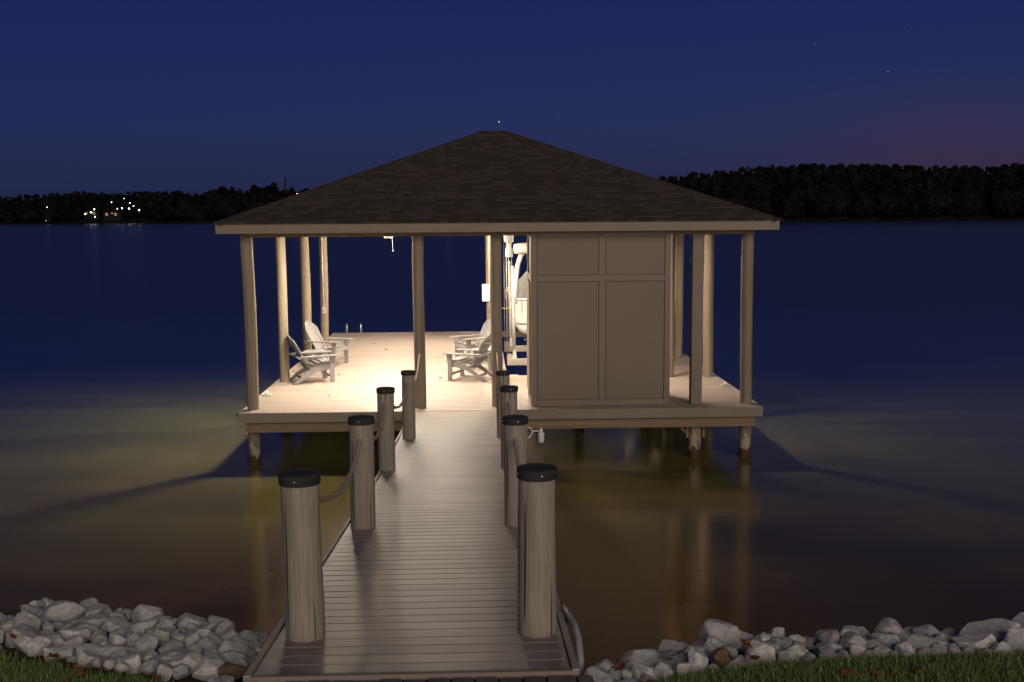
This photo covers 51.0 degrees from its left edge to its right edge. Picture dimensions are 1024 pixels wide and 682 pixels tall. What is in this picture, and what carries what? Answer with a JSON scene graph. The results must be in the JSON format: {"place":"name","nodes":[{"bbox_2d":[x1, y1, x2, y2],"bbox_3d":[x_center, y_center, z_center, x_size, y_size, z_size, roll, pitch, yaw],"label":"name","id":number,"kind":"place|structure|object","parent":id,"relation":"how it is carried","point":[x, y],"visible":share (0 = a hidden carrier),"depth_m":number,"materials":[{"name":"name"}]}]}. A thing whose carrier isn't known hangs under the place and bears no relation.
{"place":"outdoors","nodes":[
{"label":"outdoors","id":0,"kind":"place"},
{"bbox_2d":[0,214,220,223],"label":"shore","id":1,"kind":"structure","parent":0,"point":[132,219],"depth_m":525.50,"materials":[{"name":"plant"}]},
{"bbox_2d":[83,206,102,219],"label":"house","id":2,"kind":"structure","parent":1,"relation":"on","point":[98,214],"depth_m":527.93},
{"bbox_2d":[101,207,125,219],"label":"house","id":3,"kind":"structure","parent":1,"relation":"on","point":[107,212],"depth_m":528.27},
{"bbox_2d":[0,186,301,222],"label":"wood","id":4,"kind":"object","parent":1,"relation":"on","point":[213,204],"visible":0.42,"depth_m":525.09,"materials":[{"name":"green plant"}]},
{"bbox_2d":[242,184,261,203],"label":"tree","id":5,"kind":"object","parent":4,"relation":"on","point":[254,189],"visible":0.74,"depth_m":528.86,"materials":[{"name":"green plant"}]},
{"bbox_2d":[265,182,280,200],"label":"tree","id":6,"kind":"object","parent":4,"relation":"on","point":[272,188],"visible":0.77,"depth_m":529.23,"materials":[{"name":"green plant"}]},
{"bbox_2d":[354,676,593,681],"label":"path","id":7,"kind":"structure","parent":0,"point":[498,680],"depth_m":4.42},
{"bbox_2d":[309,675,592,681],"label":"pavers","id":8,"kind":"object","parent":7,"relation":"on","point":[583,678],"visible":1,"depth_m":4.40,"materials":[{"name":"concrete"}]},
{"bbox_2d":[0,608,1023,681],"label":"bank","id":9,"kind":"structure","parent":0,"point":[15,611],"depth_m":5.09,"materials":[{"name":"plant"}]},
{"bbox_2d":[0,619,13,636],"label":"rock","id":10,"kind":"object","parent":9,"relation":"on","point":[5,626],"visible":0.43,"depth_m":5.45,"materials":[{"name":"stone"}]},
{"bbox_2d":[9,623,41,654],"bbox_3d":[-2.361,1.453,5.195,0.140,0.130,0.215,17,-9,-43],"label":"rock","id":11,"kind":"object","parent":9,"relation":"on","point":[26,633],"visible":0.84,"depth_m":5.15,"materials":[{"name":"stone"}]},
{"bbox_2d":[11,610,41,630],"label":"rock","id":12,"kind":"object","parent":9,"relation":"on","point":[28,618],"visible":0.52,"depth_m":5.44,"materials":[{"name":"stone"}]},
{"bbox_2d":[26,635,50,656],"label":"rock","id":13,"kind":"object","parent":9,"relation":"on","point":[35,645],"visible":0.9,"depth_m":5.06,"materials":[{"name":"stone"}]},
{"bbox_2d":[45,634,63,645],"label":"rock","id":14,"kind":"object","parent":9,"relation":"on","point":[57,640],"visible":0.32,"depth_m":5.17,"materials":[{"name":"stone"}]},
{"bbox_2d":[43,645,73,661],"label":"rock","id":15,"kind":"object","parent":9,"relation":"on","point":[64,651],"visible":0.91,"depth_m":5.02,"materials":[{"name":"stone"}]},
{"bbox_2d":[40,600,85,622],"bbox_3d":[-2.419,1.475,5.758,0.160,0.169,0.210,4,8,35],"label":"rock","id":16,"kind":"object","parent":9,"relation":"on","point":[63,610],"visible":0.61,"depth_m":5.72,"materials":[{"name":"stone"}]},
{"bbox_2d":[61,635,85,654],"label":"rock","id":17,"kind":"object","parent":9,"relation":"on","point":[74,642],"visible":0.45,"depth_m":5.18,"materials":[{"name":"stone"}]},
{"bbox_2d":[60,626,90,641],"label":"rock","id":18,"kind":"object","parent":9,"relation":"on","point":[83,631],"visible":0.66,"depth_m":5.29,"materials":[{"name":"stone"}]},
{"bbox_2d":[79,597,97,607],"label":"rock","id":19,"kind":"object","parent":9,"relation":"on","point":[91,601],"visible":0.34,"depth_m":6.03,"materials":[{"name":"stone"}]},
{"bbox_2d":[76,650,105,667],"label":"rock","id":20,"kind":"object","parent":9,"relation":"on","point":[84,659],"visible":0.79,"depth_m":4.99,"materials":[{"name":"stone"}]},
{"bbox_2d":[78,614,109,628],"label":"rock","id":21,"kind":"object","parent":9,"relation":"on","point":[96,620],"visible":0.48,"depth_m":5.66,"materials":[{"name":"stone"}]},
{"bbox_2d":[91,631,108,642],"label":"rock","id":22,"kind":"object","parent":9,"relation":"on","point":[99,636],"visible":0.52,"depth_m":5.29,"materials":[{"name":"stone"}]},
{"bbox_2d":[90,603,111,615],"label":"rock","id":23,"kind":"object","parent":9,"relation":"on","point":[107,610],"visible":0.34,"depth_m":5.90,"materials":[{"name":"stone"}]},
{"bbox_2d":[76,643,144,657],"bbox_3d":[-1.899,1.508,5.139,0.367,0.075,0.157,5,18,-8],"label":"rock","id":24,"kind":"object","parent":9,"relation":"on","point":[105,650],"visible":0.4,"depth_m":5.13,"materials":[{"name":"stone"}]},
{"bbox_2d":[101,649,127,669],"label":"rock","id":25,"kind":"object","parent":9,"relation":"on","point":[118,653],"visible":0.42,"depth_m":5.03,"materials":[{"name":"stone"}]},
{"bbox_2d":[105,615,130,632],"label":"rock","id":26,"kind":"object","parent":9,"relation":"on","point":[115,622],"visible":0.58,"depth_m":5.50,"materials":[{"name":"stone"}]},
{"bbox_2d":[109,631,126,645],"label":"rock","id":27,"kind":"object","parent":9,"relation":"on","point":[116,638],"visible":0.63,"depth_m":5.24,"materials":[{"name":"stone"}]},
{"bbox_2d":[114,662,129,673],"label":"rock","id":28,"kind":"object","parent":9,"relation":"on","point":[123,667],"visible":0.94,"depth_m":4.86,"materials":[{"name":"stone"}]},
{"bbox_2d":[113,652,141,673],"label":"rock","id":29,"kind":"object","parent":9,"relation":"on","point":[133,661],"visible":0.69,"depth_m":4.92,"materials":[{"name":"stone"}]},
{"bbox_2d":[123,632,141,646],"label":"rock","id":30,"kind":"object","parent":9,"relation":"on","point":[131,638],"visible":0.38,"depth_m":5.34,"materials":[{"name":"stone"}]},
{"bbox_2d":[131,619,157,634],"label":"rock","id":31,"kind":"object","parent":9,"relation":"on","point":[140,626],"visible":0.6,"depth_m":5.54,"materials":[{"name":"stone"}]},
{"bbox_2d":[132,633,157,651],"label":"rock","id":32,"kind":"object","parent":9,"relation":"on","point":[146,642],"visible":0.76,"depth_m":5.21,"materials":[{"name":"stone"}]},
{"bbox_2d":[130,604,163,620],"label":"rock","id":33,"kind":"object","parent":9,"relation":"on","point":[141,612],"visible":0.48,"depth_m":5.79,"materials":[{"name":"stone"}]},
{"bbox_2d":[139,657,160,675],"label":"rock","id":34,"kind":"object","parent":9,"relation":"on","point":[148,667],"visible":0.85,"depth_m":4.88,"materials":[{"name":"stone"}]},
{"bbox_2d":[151,628,168,645],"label":"rock","id":35,"kind":"object","parent":9,"relation":"on","point":[161,634],"visible":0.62,"depth_m":5.38,"materials":[{"name":"stone"}]},
{"bbox_2d":[152,614,173,628],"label":"rock","id":36,"kind":"object","parent":9,"relation":"on","point":[162,622],"visible":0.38,"depth_m":5.64,"materials":[{"name":"stone"}]},
{"bbox_2d":[156,663,172,681],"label":"rock","id":37,"kind":"object","parent":9,"relation":"on","point":[163,669],"visible":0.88,"depth_m":4.81,"materials":[{"name":"stone"}]},
{"bbox_2d":[157,641,178,654],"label":"rock","id":38,"kind":"object","parent":9,"relation":"on","point":[167,646],"visible":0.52,"depth_m":5.16,"materials":[{"name":"stone"}]},
{"bbox_2d":[157,648,191,666],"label":"rock","id":39,"kind":"object","parent":9,"relation":"on","point":[165,657],"visible":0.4,"depth_m":5.01,"materials":[{"name":"stone"}]},
{"bbox_2d":[172,664,189,679],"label":"rock","id":40,"kind":"object","parent":9,"relation":"on","point":[180,671],"visible":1,"depth_m":4.83,"materials":[{"name":"stone"}]},
{"bbox_2d":[168,651,202,674],"bbox_3d":[-1.499,1.485,4.946,0.107,0.110,0.164,6,10,44],"label":"rock","id":41,"kind":"object","parent":9,"relation":"on","point":[191,660],"visible":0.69,"depth_m":4.91,"materials":[{"name":"stone"}]},
{"bbox_2d":[175,612,206,630],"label":"rock","id":42,"kind":"object","parent":9,"relation":"on","point":[184,619],"visible":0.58,"depth_m":5.76,"materials":[{"name":"stone"}]},
{"bbox_2d":[184,633,200,647],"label":"rock","id":43,"kind":"object","parent":9,"relation":"on","point":[191,639],"visible":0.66,"depth_m":5.34,"materials":[{"name":"stone"}]},
{"bbox_2d":[194,637,216,650],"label":"rock","id":44,"kind":"object","parent":9,"relation":"on","point":[204,642],"visible":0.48,"depth_m":5.27,"materials":[{"name":"stone"}]},
{"bbox_2d":[192,659,224,681],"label":"rock","id":45,"kind":"object","parent":9,"relation":"on","point":[205,669],"visible":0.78,"depth_m":4.82,"materials":[{"name":"stone"}]},
{"bbox_2d":[206,632,223,645],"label":"rock","id":46,"kind":"object","parent":9,"relation":"on","point":[214,638],"visible":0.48,"depth_m":5.40,"materials":[{"name":"stone"}]},
{"bbox_2d":[211,619,234,634],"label":"rock","id":47,"kind":"object","parent":9,"relation":"on","point":[222,627],"visible":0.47,"depth_m":5.61,"materials":[{"name":"stone"}]},
{"bbox_2d":[218,663,246,681],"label":"rock","id":48,"kind":"object","parent":9,"relation":"on","point":[236,671],"visible":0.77,"depth_m":4.81,"materials":[{"name":"brown stone"}]},
{"bbox_2d":[216,640,248,653],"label":"rock","id":49,"kind":"object","parent":9,"relation":"on","point":[225,645],"visible":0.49,"depth_m":5.19,"materials":[{"name":"stone"}]},
{"bbox_2d":[218,650,248,662],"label":"rock","id":50,"kind":"object","parent":9,"relation":"on","point":[230,656],"visible":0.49,"depth_m":5.02,"materials":[{"name":"stone"}]},
{"bbox_2d":[240,631,258,640],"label":"rock","id":51,"kind":"object","parent":9,"relation":"on","point":[248,635],"visible":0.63,"depth_m":5.50,"materials":[{"name":"stone"}]},
{"bbox_2d":[278,468,325,642],"bbox_3d":[-0.962,1.455,4.993,0.195,1.735,0.194,-1,7,-2],"label":"piling","id":52,"kind":"object","parent":9,"relation":"in","point":[302,562],"visible":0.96,"depth_m":4.87,"materials":[{"name":"brown wood"}]},
{"bbox_2d":[320,437,361,501],"bbox_3d":[-1.013,0.752,6.240,0.032,0.375,2.548,-1,7,-2],"label":"rope","id":53,"kind":"object","parent":52,"relation":"attached to","point":[338,492],"visible":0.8,"depth_m":6.68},
{"bbox_2d":[243,410,579,681],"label":"gangway","id":54,"kind":"object","parent":9,"relation":"on","point":[420,580],"visible":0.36,"depth_m":5.94,"materials":[{"name":"wood"}]},
{"bbox_2d":[562,605,583,675],"bbox_3d":[0.287,1.552,5.231,0.050,0.466,0.628,-1,7,-5],"label":"conduit","id":55,"kind":"object","parent":54,"relation":"attached to","point":[569,616],"visible":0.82,"depth_m":5.01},
{"bbox_2d":[517,463,557,637],"bbox_3d":[0.121,1.438,5.028,0.190,1.745,0.190,-1,7,-2],"label":"piling","id":56,"kind":"object","parent":9,"relation":"in","point":[537,609],"visible":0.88,"depth_m":4.90,"materials":[{"name":"brown wood"}]},
{"bbox_2d":[583,665,615,681],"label":"rock","id":57,"kind":"object","parent":9,"relation":"on","point":[598,673],"visible":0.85,"depth_m":4.80,"materials":[{"name":"stone"}]},
{"bbox_2d":[594,659,614,670],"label":"rock","id":58,"kind":"object","parent":9,"relation":"on","point":[606,664],"visible":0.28,"depth_m":4.97,"materials":[{"name":"stone"}]},
{"bbox_2d":[619,649,657,668],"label":"rock","id":59,"kind":"object","parent":9,"relation":"on","point":[648,657],"visible":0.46,"depth_m":5.01,"materials":[{"name":"stone"}]},
{"bbox_2d":[631,662,656,681],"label":"rock","id":60,"kind":"object","parent":9,"relation":"on","point":[638,670],"visible":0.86,"depth_m":4.80,"materials":[{"name":"stone"}]},
{"bbox_2d":[652,661,673,680],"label":"rock","id":61,"kind":"object","parent":9,"relation":"on","point":[661,669],"visible":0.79,"depth_m":4.77,"materials":[{"name":"stone"}]},
{"bbox_2d":[657,639,684,653],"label":"rock","id":62,"kind":"object","parent":9,"relation":"on","point":[674,646],"visible":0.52,"depth_m":5.23,"materials":[{"name":"stone"}]},
{"bbox_2d":[671,652,687,661],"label":"rock","id":63,"kind":"object","parent":9,"relation":"on","point":[681,657],"visible":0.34,"depth_m":4.98,"materials":[{"name":"stone"}]},
{"bbox_2d":[672,661,691,676],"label":"rock","id":64,"kind":"object","parent":9,"relation":"on","point":[681,666],"visible":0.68,"depth_m":4.79,"materials":[{"name":"stone"}]},
{"bbox_2d":[688,646,707,674],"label":"rock","id":65,"kind":"object","parent":9,"relation":"on","point":[697,659],"visible":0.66,"depth_m":4.84,"materials":[{"name":"stone"}]},
{"bbox_2d":[703,636,725,661],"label":"rock","id":66,"kind":"object","parent":9,"relation":"on","point":[712,643],"visible":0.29,"depth_m":5.15,"materials":[{"name":"stone"}]},
{"bbox_2d":[698,618,742,652],"bbox_3d":[1.027,1.467,5.334,0.207,0.170,0.204,-14,21,-17],"label":"rock","id":67,"kind":"object","parent":9,"relation":"on","point":[727,633],"visible":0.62,"depth_m":5.27,"materials":[{"name":"stone"}]},
{"bbox_2d":[713,648,732,669],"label":"rock","id":68,"kind":"object","parent":9,"relation":"on","point":[721,656],"visible":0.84,"depth_m":4.89,"materials":[{"name":"brown stone"}]},
{"bbox_2d":[744,639,775,665],"bbox_3d":[1.149,1.465,5.017,0.146,0.137,0.130,0,7,3],"label":"rock","id":69,"kind":"object","parent":9,"relation":"on","point":[761,648],"visible":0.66,"depth_m":4.96,"materials":[{"name":"stone"}]},
{"bbox_2d":[767,638,783,657],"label":"rock","id":70,"kind":"object","parent":9,"relation":"on","point":[776,644],"visible":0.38,"depth_m":5.12,"materials":[{"name":"stone"}]},
{"bbox_2d":[770,627,784,636],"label":"rock","id":71,"kind":"object","parent":9,"relation":"on","point":[777,631],"visible":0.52,"depth_m":5.38,"materials":[{"name":"stone"}]},
{"bbox_2d":[773,636,791,649],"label":"rock","id":72,"kind":"object","parent":9,"relation":"on","point":[785,641],"visible":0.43,"depth_m":5.22,"materials":[{"name":"stone"}]},
{"bbox_2d":[778,650,798,662],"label":"rock","id":73,"kind":"object","parent":9,"relation":"on","point":[788,654],"visible":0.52,"depth_m":4.95,"materials":[{"name":"stone"}]},
{"bbox_2d":[785,644,808,657],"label":"rock","id":74,"kind":"object","parent":9,"relation":"on","point":[800,650],"visible":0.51,"depth_m":5.02,"materials":[{"name":"stone"}]},
{"bbox_2d":[819,646,836,659],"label":"rock","id":75,"kind":"object","parent":9,"relation":"on","point":[826,652],"visible":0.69,"depth_m":4.99,"materials":[{"name":"stone"}]},
{"bbox_2d":[818,629,841,643],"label":"rock","id":76,"kind":"object","parent":9,"relation":"on","point":[829,636],"visible":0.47,"depth_m":5.24,"materials":[{"name":"stone"}]},
{"bbox_2d":[840,625,861,635],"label":"rock","id":77,"kind":"object","parent":9,"relation":"on","point":[850,628],"visible":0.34,"depth_m":5.39,"materials":[{"name":"stone"}]},
{"bbox_2d":[838,631,866,650],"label":"rock","id":78,"kind":"object","parent":9,"relation":"on","point":[847,638],"visible":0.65,"depth_m":5.12,"materials":[{"name":"stone"}]},
{"bbox_2d":[848,645,865,658],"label":"rock","id":79,"kind":"object","parent":9,"relation":"on","point":[854,650],"visible":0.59,"depth_m":4.98,"materials":[{"name":"stone"}]},
{"bbox_2d":[874,635,899,647],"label":"rock","id":80,"kind":"object","parent":9,"relation":"on","point":[889,641],"visible":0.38,"depth_m":5.13,"materials":[{"name":"stone"}]},
{"bbox_2d":[875,617,904,635],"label":"rock","id":81,"kind":"object","parent":9,"relation":"on","point":[885,625],"visible":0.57,"depth_m":5.41,"materials":[{"name":"stone"}]},
{"bbox_2d":[894,640,915,656],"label":"rock","id":82,"kind":"object","parent":9,"relation":"on","point":[901,647],"visible":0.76,"depth_m":4.99,"materials":[{"name":"stone"}]},
{"bbox_2d":[901,634,938,653],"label":"rock","id":83,"kind":"object","parent":9,"relation":"on","point":[916,641],"visible":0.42,"depth_m":5.09,"materials":[{"name":"stone"}]},
{"bbox_2d":[912,624,942,637],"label":"rock","id":84,"kind":"object","parent":9,"relation":"on","point":[928,630],"visible":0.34,"depth_m":5.33,"materials":[{"name":"stone"}]},
{"bbox_2d":[932,641,946,656],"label":"rock","id":85,"kind":"object","parent":9,"relation":"on","point":[938,648],"visible":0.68,"depth_m":5.00,"materials":[{"name":"stone"}]},
{"bbox_2d":[950,634,995,652],"bbox_3d":[2.198,1.446,5.104,0.201,0.094,0.136,-8,1,20],"label":"rock","id":86,"kind":"object","parent":9,"relation":"on","point":[978,641],"visible":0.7,"depth_m":5.08,"materials":[{"name":"stone"}]},
{"bbox_2d":[958,618,1019,642],"bbox_3d":[2.323,1.469,5.282,0.357,0.132,0.192,-19,22,-2],"label":"rock","id":87,"kind":"object","parent":9,"relation":"on","point":[998,628],"visible":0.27,"depth_m":5.27,"materials":[{"name":"stone"}]},
{"bbox_2d":[990,641,1013,655],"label":"rock","id":88,"kind":"object","parent":9,"relation":"on","point":[1003,646],"visible":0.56,"depth_m":5.01,"materials":[{"name":"stone"}]},
{"bbox_2d":[1003,627,1023,652],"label":"rock","id":89,"kind":"object","parent":9,"relation":"on","point":[1014,637],"visible":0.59,"depth_m":5.08,"materials":[{"name":"stone"}]},
{"bbox_2d":[0,219,1023,671],"bbox_3d":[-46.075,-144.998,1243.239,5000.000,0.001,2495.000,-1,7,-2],"label":"lake","id":90,"kind":"structure","parent":0,"point":[872,479],"depth_m":19.40,"materials":[{"name":"liquid"}]},
{"bbox_2d":[348,414,375,528],"bbox_3d":[-1.046,2.653,7.796,0.190,4.288,0.188,-1,7,-2],"label":"piling","id":91,"kind":"object","parent":90,"relation":"in","point":[362,492],"visible":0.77,"depth_m":7.52,"materials":[{"name":"brown wood"}]},
{"bbox_2d":[374,402,386,440],"bbox_3d":[-1.146,0.676,9.033,0.032,0.395,2.836,-1,7,-3],"label":"rope","id":92,"kind":"object","parent":91,"relation":"attached to","point":[377,435],"visible":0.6,"depth_m":9.80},
{"bbox_2d":[376,386,395,471],"bbox_3d":[-1.221,2.442,10.716,0.184,4.011,0.183,-1,7,-2],"label":"piling","id":93,"kind":"object","parent":90,"relation":"in","point":[386,446],"visible":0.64,"depth_m":10.47,"materials":[{"name":"brown wood"}]},
{"bbox_2d":[400,370,415,439],"bbox_3d":[-1.270,2.232,13.471,0.186,3.770,0.185,-1,7,-2],"label":"piling","id":94,"kind":"object","parent":90,"relation":"in","point":[408,421],"visible":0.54,"depth_m":13.24,"materials":[{"name":"brown wood"}]},
{"bbox_2d":[211,131,782,464],"bbox_3d":[-0.376,-0.666,23.047,9.146,7.433,11.776,-1,7,-2],"label":"boathouse","id":95,"kind":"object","parent":90,"relation":"in","point":[604,336],"visible":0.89,"depth_m":17.69,"materials":[{"name":"wood"}]},
{"bbox_2d":[286,334,338,384],"bbox_3d":[-3.840,0.310,20.535,0.931,0.932,0.760,-3,7,-24],"label":"adirondack chair","id":96,"kind":"object","parent":95,"relation":"on","point":[323,363],"visible":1,"depth_m":20.40,"materials":[{"name":"wood"}]},
{"bbox_2d":[304,320,352,366],"bbox_3d":[-3.955,0.035,22.834,0.931,0.932,0.760,2,7,18],"label":"adirondack chair","id":97,"kind":"object","parent":95,"relation":"on","point":[314,335],"visible":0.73,"depth_m":22.86,"materials":[{"name":"wood"}]},
{"bbox_2d":[442,333,491,381],"bbox_3d":[-0.784,0.271,20.688,0.931,0.932,0.760,2,7,21],"label":"adirondack chair","id":98,"kind":"object","parent":95,"relation":"on","point":[482,352],"visible":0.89,"depth_m":20.54,"materials":[{"name":"wood"}]},
{"bbox_2d":[450,318,490,358],"bbox_3d":[-0.778,-0.037,23.250,0.931,0.932,0.760,-4,8,-30],"label":"adirondack chair","id":99,"kind":"object","parent":95,"relation":"on","point":[483,334],"visible":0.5,"depth_m":23.33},
{"bbox_2d":[482,284,489,306],"bbox_3d":[-0.620,-1.096,26.283,0.222,0.589,0.135,-1,7,-2],"label":"electrical box","id":100,"kind":"object","parent":95,"relation":"attached to","point":[485,293],"visible":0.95,"depth_m":26.21,"materials":[{"name":"white plastic"}]},
{"bbox_2d":[503,235,526,364],"bbox_3d":[1.235,-0.992,22.798,3.182,2.690,2.800,-1,7,-2],"label":"boat lift","id":101,"kind":"object","parent":95,"relation":"attached to","point":[513,348],"visible":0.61,"depth_m":21.77,"materials":[{"name":"metal"}]},
{"bbox_2d":[507,243,526,334],"bbox_3d":[1.220,-1.179,24.191,2.601,2.230,6.392,-1,7,-2],"label":"boat","id":102,"kind":"object","parent":101,"relation":"on","point":[520,288],"visible":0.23,"depth_m":22.34,"materials":[{"name":"white plastic"}]},
{"bbox_2d":[496,370,509,437],"bbox_3d":[-0.098,2.228,13.510,0.180,3.753,0.182,-1,7,-2],"label":"piling","id":103,"kind":"object","parent":90,"relation":"in","point":[502,376],"visible":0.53,"depth_m":13.27,"materials":[{"name":"brown wood"}]},
{"bbox_2d":[500,385,517,468],"bbox_3d":[-0.015,2.429,10.755,0.180,4.011,0.182,-1,7,-2],"label":"piling","id":104,"kind":"object","parent":90,"relation":"in","point":[508,392],"visible":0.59,"depth_m":10.48,"materials":[{"name":"brown wood"}]},
{"bbox_2d":[502,414,527,526],"bbox_3d":[0.038,2.648,7.832,0.185,4.272,0.185,-1,7,-2],"label":"piling","id":105,"kind":"object","parent":90,"relation":"in","point":[514,425],"visible":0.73,"depth_m":7.55,"materials":[{"name":"brown wood"}]},
{"bbox_2d":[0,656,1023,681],"bbox_3d":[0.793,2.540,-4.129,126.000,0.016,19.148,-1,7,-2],"label":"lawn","id":106,"kind":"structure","parent":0,"point":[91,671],"depth_m":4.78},
{"bbox_2d":[0,612,1023,625],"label":"rock bank","id":107,"kind":"object","parent":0,"point":[1019,618],"visible":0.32,"depth_m":5.56,"materials":[{"name":"stone"}]},
{"bbox_2d":[0,0,1023,200],"label":"sky","id":108,"kind":"structure","parent":0,"point":[191,97],"materials":[{"name":"blue"}]},
{"bbox_2d":[658,163,1023,220],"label":"trees","id":109,"kind":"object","parent":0,"point":[836,191],"depth_m":421.84,"materials":[{"name":"plant"}]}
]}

